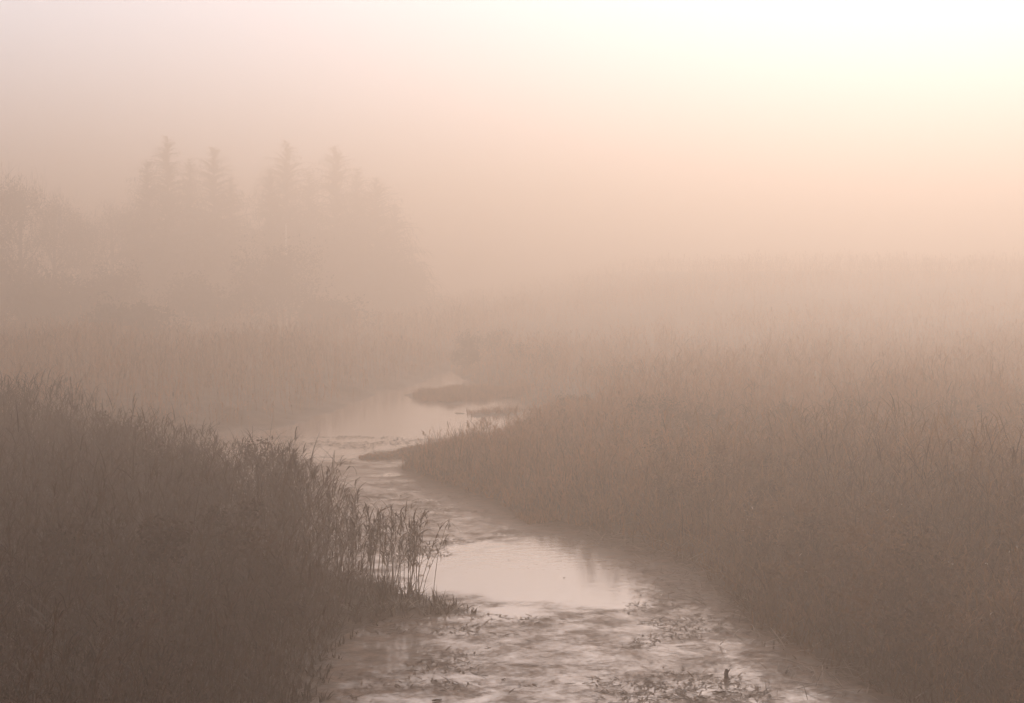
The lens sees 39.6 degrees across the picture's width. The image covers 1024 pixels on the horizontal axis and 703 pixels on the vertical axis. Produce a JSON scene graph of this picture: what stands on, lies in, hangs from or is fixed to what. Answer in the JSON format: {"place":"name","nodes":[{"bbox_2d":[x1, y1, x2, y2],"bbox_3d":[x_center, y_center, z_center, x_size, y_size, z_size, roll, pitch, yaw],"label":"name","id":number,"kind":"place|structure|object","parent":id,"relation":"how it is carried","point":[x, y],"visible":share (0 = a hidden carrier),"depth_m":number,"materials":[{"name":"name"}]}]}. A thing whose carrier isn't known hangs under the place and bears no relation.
{"place":"outdoors","nodes":[
{"label":"outdoors","id":0,"kind":"place"},
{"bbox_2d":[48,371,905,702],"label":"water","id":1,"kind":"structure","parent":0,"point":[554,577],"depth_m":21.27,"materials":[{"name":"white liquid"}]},
{"bbox_2d":[383,514,406,572],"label":"reed","id":2,"kind":"object","parent":1,"relation":"in","point":[391,542],"visible":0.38,"depth_m":22.65,"materials":[{"name":"brown plant"}]},
{"bbox_2d":[394,521,412,589],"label":"reed","id":3,"kind":"object","parent":1,"relation":"in","point":[406,544],"visible":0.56,"depth_m":22.37,"materials":[{"name":"brown plant"}]},
{"bbox_2d":[407,519,420,557],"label":"reed","id":4,"kind":"object","parent":1,"relation":"in","point":[415,532],"visible":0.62,"depth_m":22.24,"materials":[{"name":"brown plant"}]},
{"bbox_2d":[407,532,425,589],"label":"reed","id":5,"kind":"object","parent":1,"relation":"in","point":[413,553],"visible":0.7,"depth_m":22.33,"materials":[{"name":"brown plant"}]},
{"bbox_2d":[413,538,433,578],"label":"reed","id":6,"kind":"object","parent":1,"relation":"in","point":[423,554],"visible":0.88,"depth_m":22.22,"materials":[{"name":"brown plant"}]},
{"bbox_2d":[412,510,435,575],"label":"reed","id":7,"kind":"object","parent":1,"relation":"on","point":[417,531],"visible":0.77,"depth_m":22.39,"materials":[{"name":"brown plant"}]},
{"bbox_2d":[434,511,457,584],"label":"reed","id":8,"kind":"object","parent":1,"relation":"on","point":[440,544],"visible":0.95,"depth_m":22.20,"materials":[{"name":"brown plant"}]},
{"bbox_2d":[203,434,858,702],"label":"floating weed","id":9,"kind":"object","parent":1,"relation":"on","point":[609,682],"visible":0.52,"depth_m":20.04,"materials":[{"name":"brown plant"}]},
{"bbox_2d":[724,669,729,678],"bbox_3d":[2.666,4.144,17.652,0.076,0.422,0.059,0,3,0],"label":"wooden stake","id":10,"kind":"object","parent":1,"relation":"in","point":[726,671],"visible":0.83,"depth_m":17.62,"materials":[{"name":"brown wood"}]},
{"bbox_2d":[643,561,926,702],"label":"drift reeds","id":11,"kind":"object","parent":1,"relation":"in","point":[822,672],"visible":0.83,"depth_m":18.17,"materials":[{"name":"brown plant"}]},
{"bbox_2d":[0,246,1023,702],"bbox_3d":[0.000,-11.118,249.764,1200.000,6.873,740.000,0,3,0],"label":"ground","id":12,"kind":"structure","parent":0,"point":[580,320],"depth_m":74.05,"materials":[{"name":"brown plant"}]},
{"bbox_2d":[0,148,61,293],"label":"tree","id":13,"kind":"object","parent":12,"relation":"on","point":[6,235],"visible":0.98,"depth_m":95.73,"materials":[{"name":"brown plant"}]},
{"bbox_2d":[0,148,63,324],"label":"tree","id":14,"kind":"object","parent":12,"relation":"on","point":[21,241],"visible":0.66,"depth_m":103.28,"materials":[{"name":"green plant"}]},
{"bbox_2d":[15,168,102,324],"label":"tree","id":15,"kind":"object","parent":12,"relation":"on","point":[70,242],"visible":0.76,"depth_m":112.64,"materials":[{"name":"green plant"}]},
{"bbox_2d":[49,199,111,291],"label":"tree","id":16,"kind":"object","parent":12,"relation":"on","point":[83,268],"visible":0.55,"depth_m":121.07,"materials":[{"name":"brown plant"}]},
{"bbox_2d":[43,255,157,331],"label":"shrub","id":17,"kind":"object","parent":12,"relation":"on","point":[128,287],"visible":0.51,"depth_m":94.75,"materials":[{"name":"green plant"}]},
{"bbox_2d":[61,183,141,287],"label":"tree","id":18,"kind":"object","parent":12,"relation":"on","point":[108,219],"visible":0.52,"depth_m":127.33,"materials":[{"name":"green plant"}]},
{"bbox_2d":[101,192,154,276],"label":"tree","id":19,"kind":"object","parent":12,"relation":"on","point":[120,234],"visible":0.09,"depth_m":134.80,"materials":[{"name":"brown plant"}]},
{"bbox_2d":[78,284,193,353],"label":"shrub","id":20,"kind":"object","parent":12,"relation":"on","point":[139,311],"visible":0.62,"depth_m":77.39,"materials":[{"name":"green plant"}]},
{"bbox_2d":[101,250,189,311],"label":"shrub","id":21,"kind":"object","parent":12,"relation":"on","point":[154,279],"visible":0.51,"depth_m":115.98,"materials":[{"name":"green plant"}]},
{"bbox_2d":[90,161,205,323],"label":"conifer","id":22,"kind":"object","parent":12,"relation":"on","point":[145,229],"visible":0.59,"depth_m":120.23,"materials":[{"name":"brown plant"}]},
{"bbox_2d":[107,135,237,322],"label":"conifer","id":23,"kind":"object","parent":12,"relation":"on","point":[169,201],"visible":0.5,"depth_m":124.40,"materials":[{"name":"brown plant"}]},
{"bbox_2d":[157,158,236,317],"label":"conifer","id":24,"kind":"object","parent":12,"relation":"on","point":[188,190],"visible":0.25,"depth_m":130.89,"materials":[{"name":"brown plant"}]},
{"bbox_2d":[0,365,414,702],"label":"reed bed","id":25,"kind":"object","parent":12,"relation":"on","point":[279,511],"visible":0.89,"depth_m":17.33,"materials":[{"name":"brown plant"}]},
{"bbox_2d":[159,146,279,321],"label":"conifer","id":26,"kind":"object","parent":12,"relation":"on","point":[211,184],"visible":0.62,"depth_m":128.58,"materials":[{"name":"green plant"}]},
{"bbox_2d":[204,177,266,294],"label":"conifer","id":27,"kind":"object","parent":12,"relation":"on","point":[238,216],"visible":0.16,"depth_m":137.57,"materials":[{"name":"brown plant"}]},
{"bbox_2d":[0,287,486,432],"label":"reeds","id":28,"kind":"object","parent":12,"relation":"on","point":[300,346],"visible":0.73,"depth_m":60.79,"materials":[{"name":"brown plant"}]},
{"bbox_2d":[65,547,476,702],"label":"ledge undergrowth","id":29,"kind":"object","parent":12,"relation":"on","point":[381,591],"visible":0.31,"depth_m":19.14,"materials":[{"name":"brown plant"}]},
{"bbox_2d":[222,168,325,320],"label":"conifer","id":30,"kind":"object","parent":12,"relation":"on","point":[269,222],"visible":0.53,"depth_m":130.78,"materials":[{"name":"brown plant"}]},
{"bbox_2d":[224,139,361,320],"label":"conifer","id":31,"kind":"object","parent":12,"relation":"on","point":[285,178],"visible":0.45,"depth_m":132.80,"materials":[{"name":"brown plant"}]},
{"bbox_2d":[291,171,365,305],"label":"conifer","id":32,"kind":"object","parent":12,"relation":"on","point":[310,186],"visible":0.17,"depth_m":139.51,"materials":[{"name":"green plant"}]},
{"bbox_2d":[321,490,340,579],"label":"reed","id":33,"kind":"object","parent":12,"relation":"on","point":[328,498],"visible":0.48,"depth_m":22.30,"materials":[{"name":"brown plant"}]},
{"bbox_2d":[333,511,347,586],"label":"reed","id":34,"kind":"object","parent":12,"relation":"on","point":[339,539],"visible":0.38,"depth_m":22.43,"materials":[{"name":"brown plant"}]},
{"bbox_2d":[333,501,348,580],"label":"reed","id":35,"kind":"object","parent":12,"relation":"on","point":[339,516],"visible":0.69,"depth_m":22.27,"materials":[{"name":"brown plant"}]},
{"bbox_2d":[339,516,354,574],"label":"reed","id":36,"kind":"object","parent":12,"relation":"on","point":[348,537],"visible":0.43,"depth_m":22.78,"materials":[{"name":"brown plant"}]},
{"bbox_2d":[341,502,359,588],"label":"reed","id":37,"kind":"object","parent":12,"relation":"on","point":[352,528],"visible":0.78,"depth_m":21.78,"materials":[{"name":"brown plant"}]},
{"bbox_2d":[344,491,360,566],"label":"reed","id":38,"kind":"object","parent":12,"relation":"on","point":[354,498],"visible":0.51,"depth_m":22.95,"materials":[{"name":"brown plant"}]},
{"bbox_2d":[343,506,362,580],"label":"reed","id":39,"kind":"object","parent":12,"relation":"on","point":[355,523],"visible":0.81,"depth_m":21.62,"materials":[{"name":"brown plant"}]},
{"bbox_2d":[343,525,363,579],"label":"reed","id":40,"kind":"object","parent":12,"relation":"on","point":[349,546],"visible":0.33,"depth_m":22.64,"materials":[{"name":"brown plant"}]},
{"bbox_2d":[341,487,366,564],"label":"reed","id":41,"kind":"object","parent":12,"relation":"on","point":[358,496],"visible":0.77,"depth_m":22.48,"materials":[{"name":"brown plant"}]},
{"bbox_2d":[290,145,422,317],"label":"conifer","id":42,"kind":"object","parent":12,"relation":"on","point":[337,202],"visible":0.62,"depth_m":136.86,"materials":[{"name":"green plant"}]},
{"bbox_2d":[348,500,369,580],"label":"reed","id":43,"kind":"object","parent":12,"relation":"on","point":[360,525],"visible":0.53,"depth_m":22.74,"materials":[{"name":"brown plant"}]},
{"bbox_2d":[350,510,368,587],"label":"reed","id":44,"kind":"object","parent":12,"relation":"on","point":[361,539],"visible":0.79,"depth_m":21.68,"materials":[{"name":"brown plant"}]},
{"bbox_2d":[321,168,403,315],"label":"conifer","id":45,"kind":"object","parent":12,"relation":"on","point":[361,182],"visible":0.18,"depth_m":141.57,"materials":[{"name":"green plant"}]},
{"bbox_2d":[355,544,371,587],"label":"reed","id":46,"kind":"object","parent":12,"relation":"on","point":[362,561],"visible":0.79,"depth_m":22.07,"materials":[{"name":"brown plant"}]},
{"bbox_2d":[361,507,374,589],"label":"reed","id":47,"kind":"object","parent":12,"relation":"on","point":[369,539],"visible":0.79,"depth_m":22.17,"materials":[{"name":"brown plant"}]},
{"bbox_2d":[357,503,379,582],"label":"reed","id":48,"kind":"object","parent":12,"relation":"on","point":[367,508],"visible":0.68,"depth_m":22.47,"materials":[{"name":"brown plant"}]},
{"bbox_2d":[361,529,376,575],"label":"reed","id":49,"kind":"object","parent":12,"relation":"on","point":[370,542],"visible":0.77,"depth_m":22.08,"materials":[{"name":"brown plant"}]},
{"bbox_2d":[362,507,377,588],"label":"reed","id":50,"kind":"object","parent":12,"relation":"on","point":[369,538],"visible":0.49,"depth_m":22.53,"materials":[{"name":"brown plant"}]},
{"bbox_2d":[367,520,378,579],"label":"reed","id":51,"kind":"object","parent":12,"relation":"on","point":[372,548],"visible":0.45,"depth_m":22.54,"materials":[{"name":"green plant"}]},
{"bbox_2d":[366,511,383,569],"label":"reed","id":52,"kind":"object","parent":12,"relation":"on","point":[379,519],"visible":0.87,"depth_m":22.05,"materials":[{"name":"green plant"}]},
{"bbox_2d":[361,506,388,584],"bbox_3d":[-2.185,3.077,22.580,0.594,1.428,0.271,-1,3,-18],"label":"reed","id":53,"kind":"object","parent":12,"relation":"on","point":[373,535],"visible":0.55,"depth_m":22.53,"materials":[{"name":"brown plant"}]},
{"bbox_2d":[362,506,393,590],"bbox_3d":[-2.108,3.087,22.345,0.536,1.417,0.565,1,3,14],"label":"reed","id":54,"kind":"object","parent":12,"relation":"on","point":[373,533],"visible":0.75,"depth_m":22.32,"materials":[{"name":"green plant"}]},
{"bbox_2d":[366,507,394,594],"bbox_3d":[-2.043,3.097,21.993,0.447,1.410,0.418,-2,4,-31],"label":"reed","id":55,"kind":"object","parent":12,"relation":"on","point":[383,515],"visible":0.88,"depth_m":22.00,"materials":[{"name":"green plant"}]},
{"bbox_2d":[375,522,386,581],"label":"reed","id":56,"kind":"object","parent":12,"relation":"on","point":[382,545],"visible":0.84,"depth_m":21.90,"materials":[{"name":"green plant"}]},
{"bbox_2d":[373,532,389,591],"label":"reed","id":57,"kind":"object","parent":12,"relation":"on","point":[385,536],"visible":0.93,"depth_m":21.89,"materials":[{"name":"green plant"}]},
{"bbox_2d":[314,177,455,318],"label":"conifer","id":58,"kind":"object","parent":12,"relation":"on","point":[377,211],"visible":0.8,"depth_m":136.98,"materials":[{"name":"green plant"}]},
{"bbox_2d":[376,520,394,581],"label":"reed","id":59,"kind":"object","parent":12,"relation":"on","point":[385,547],"visible":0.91,"depth_m":21.96,"materials":[{"name":"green plant"}]},
{"bbox_2d":[371,503,402,585],"bbox_3d":[-1.986,3.022,22.085,0.651,1.563,0.294,0,3,-6],"label":"reed","id":60,"kind":"object","parent":12,"relation":"on","point":[383,533],"visible":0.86,"depth_m":22.05,"materials":[{"name":"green plant"}]},
{"bbox_2d":[378,505,398,569],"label":"reed","id":61,"kind":"object","parent":12,"relation":"on","point":[392,522],"visible":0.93,"depth_m":21.84,"materials":[{"name":"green plant"}]},
{"bbox_2d":[383,545,397,581],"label":"reed","id":62,"kind":"object","parent":12,"relation":"on","point":[388,557],"visible":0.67,"depth_m":22.40,"materials":[{"name":"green plant"}]},
{"bbox_2d":[378,522,405,584],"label":"reed","id":63,"kind":"object","parent":12,"relation":"on","point":[386,544],"visible":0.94,"depth_m":21.88,"materials":[{"name":"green plant"}]},
{"bbox_2d":[386,517,400,593],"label":"reed","id":64,"kind":"object","parent":12,"relation":"on","point":[393,550],"visible":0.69,"depth_m":22.05,"materials":[{"name":"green plant"}]},
{"bbox_2d":[382,505,411,587],"bbox_3d":[-1.767,3.122,22.549,0.664,1.416,0.278,-2,3,-26],"label":"reed","id":65,"kind":"object","parent":12,"relation":"on","point":[401,540],"visible":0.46,"depth_m":22.53,"materials":[{"name":"brown plant"}]},
{"bbox_2d":[389,521,405,591],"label":"reed","id":66,"kind":"object","parent":12,"relation":"on","point":[394,549],"visible":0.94,"depth_m":21.87,"materials":[{"name":"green plant"}]},
{"bbox_2d":[358,441,437,460],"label":"shoal grass","id":67,"kind":"structure","parent":12,"relation":"on","point":[402,449],"depth_m":39.26,"materials":[{"name":"brown plant"}]},
{"bbox_2d":[393,501,410,593],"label":"reed","id":68,"kind":"object","parent":12,"relation":"on","point":[401,543],"visible":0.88,"depth_m":22.06,"materials":[{"name":"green plant"}]},
{"bbox_2d":[387,543,416,591],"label":"reed","id":69,"kind":"object","parent":12,"relation":"on","point":[401,563],"visible":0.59,"depth_m":22.20,"materials":[{"name":"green plant"}]},
{"bbox_2d":[342,205,464,317],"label":"conifer","id":70,"kind":"object","parent":12,"relation":"on","point":[400,225],"visible":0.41,"depth_m":139.55,"materials":[{"name":"green plant"}]},
{"bbox_2d":[391,511,416,598],"bbox_3d":[-1.688,3.118,21.702,0.455,1.380,0.516,2,4,36],"label":"reed","id":71,"kind":"object","parent":12,"relation":"on","point":[400,518],"visible":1,"depth_m":21.72,"materials":[{"name":"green plant"}]},
{"bbox_2d":[331,597,479,615],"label":"ledge litter","id":72,"kind":"object","parent":12,"relation":"on","point":[413,606],"visible":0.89,"depth_m":21.11,"materials":[{"name":"brown plant"}]},
{"bbox_2d":[393,518,418,589],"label":"reed","id":73,"kind":"object","parent":12,"relation":"on","point":[399,544],"visible":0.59,"depth_m":22.39,"materials":[{"name":"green plant"}]},
{"bbox_2d":[398,538,414,600],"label":"reed","id":74,"kind":"object","parent":12,"relation":"on","point":[408,550],"visible":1,"depth_m":21.33,"materials":[{"name":"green plant"}]},
{"bbox_2d":[395,507,425,597],"bbox_3d":[-1.544,3.122,21.910,0.460,1.418,0.534,1,3,13],"label":"reed","id":75,"kind":"object","parent":12,"relation":"on","point":[414,521],"visible":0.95,"depth_m":21.90,"materials":[{"name":"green plant"}]},
{"bbox_2d":[406,523,419,599],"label":"reed","id":76,"kind":"object","parent":12,"relation":"on","point":[410,551],"visible":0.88,"depth_m":21.68,"materials":[{"name":"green plant"}]},
{"bbox_2d":[406,543,420,590],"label":"reed","id":77,"kind":"object","parent":12,"relation":"on","point":[413,563],"visible":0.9,"depth_m":21.89,"materials":[{"name":"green plant"}]},
{"bbox_2d":[404,532,422,589],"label":"reed","id":78,"kind":"object","parent":12,"relation":"on","point":[408,553],"visible":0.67,"depth_m":21.93,"materials":[{"name":"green plant"}]},
{"bbox_2d":[408,534,427,587],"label":"reed","id":79,"kind":"object","parent":12,"relation":"on","point":[416,552],"visible":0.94,"depth_m":22.08,"materials":[{"name":"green plant"}]},
{"bbox_2d":[407,505,430,588],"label":"reed","id":80,"kind":"object","parent":12,"relation":"on","point":[419,537],"visible":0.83,"depth_m":22.52,"materials":[{"name":"brown plant"}]},
{"bbox_2d":[396,254,449,310],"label":"shrub","id":81,"kind":"object","parent":12,"relation":"on","point":[422,275],"visible":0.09,"depth_m":145.51,"materials":[{"name":"green plant"}]},
{"bbox_2d":[417,515,430,579],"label":"reed","id":82,"kind":"object","parent":12,"relation":"on","point":[422,536],"visible":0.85,"depth_m":22.52,"materials":[{"name":"brown plant"}]},
{"bbox_2d":[417,519,453,598],"bbox_3d":[-1.147,3.200,21.852,0.626,1.273,0.424,-1,3,-19],"label":"reed","id":83,"kind":"object","parent":12,"relation":"on","point":[435,541],"visible":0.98,"depth_m":21.89,"materials":[{"name":"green plant"}]},
{"bbox_2d":[422,533,449,595],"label":"reed","id":84,"kind":"object","parent":12,"relation":"on","point":[435,556],"visible":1,"depth_m":21.91,"materials":[{"name":"brown plant"}]},
{"bbox_2d":[448,345,482,369],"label":"bush","id":85,"kind":"object","parent":12,"relation":"on","point":[458,356],"visible":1,"depth_m":70.96,"materials":[{"name":"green plant"}]},
{"bbox_2d":[409,376,530,401],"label":"islet grass","id":86,"kind":"structure","parent":12,"relation":"on","point":[476,392],"depth_m":57.78,"materials":[{"name":"brown plant"}]},
{"bbox_2d":[452,329,500,359],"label":"bush","id":87,"kind":"object","parent":12,"relation":"on","point":[465,343],"visible":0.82,"depth_m":73.64,"materials":[{"name":"green plant"}]},
{"bbox_2d":[468,404,521,413],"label":"sandbar grass","id":88,"kind":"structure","parent":12,"relation":"on","point":[489,411],"depth_m":51.28,"materials":[{"name":"brown plant"}]},
{"bbox_2d":[475,326,535,356],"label":"bush","id":89,"kind":"object","parent":12,"relation":"on","point":[490,336],"visible":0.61,"depth_m":76.94,"materials":[{"name":"green plant"}]},
{"bbox_2d":[512,503,559,523],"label":"tussock grass","id":90,"kind":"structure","parent":12,"relation":"on","point":[529,516],"depth_m":29.14,"materials":[{"name":"brown plant"}]},
{"bbox_2d":[555,388,591,410],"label":"bush","id":91,"kind":"object","parent":12,"relation":"on","point":[571,396],"visible":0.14,"depth_m":47.22,"materials":[{"name":"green plant"}]},
{"bbox_2d":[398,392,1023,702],"bbox_3d":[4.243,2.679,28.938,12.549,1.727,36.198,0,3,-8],"label":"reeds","id":92,"kind":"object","parent":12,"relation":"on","point":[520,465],"visible":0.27,"depth_m":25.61,"materials":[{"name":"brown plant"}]},
{"bbox_2d":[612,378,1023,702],"bbox_3d":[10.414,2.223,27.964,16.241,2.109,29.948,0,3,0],"label":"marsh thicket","id":93,"kind":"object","parent":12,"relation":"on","point":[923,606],"visible":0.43,"depth_m":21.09,"materials":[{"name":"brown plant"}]},
{"bbox_2d":[0,0,1023,282],"label":"sky","id":94,"kind":"structure","parent":0,"point":[528,138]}
]}

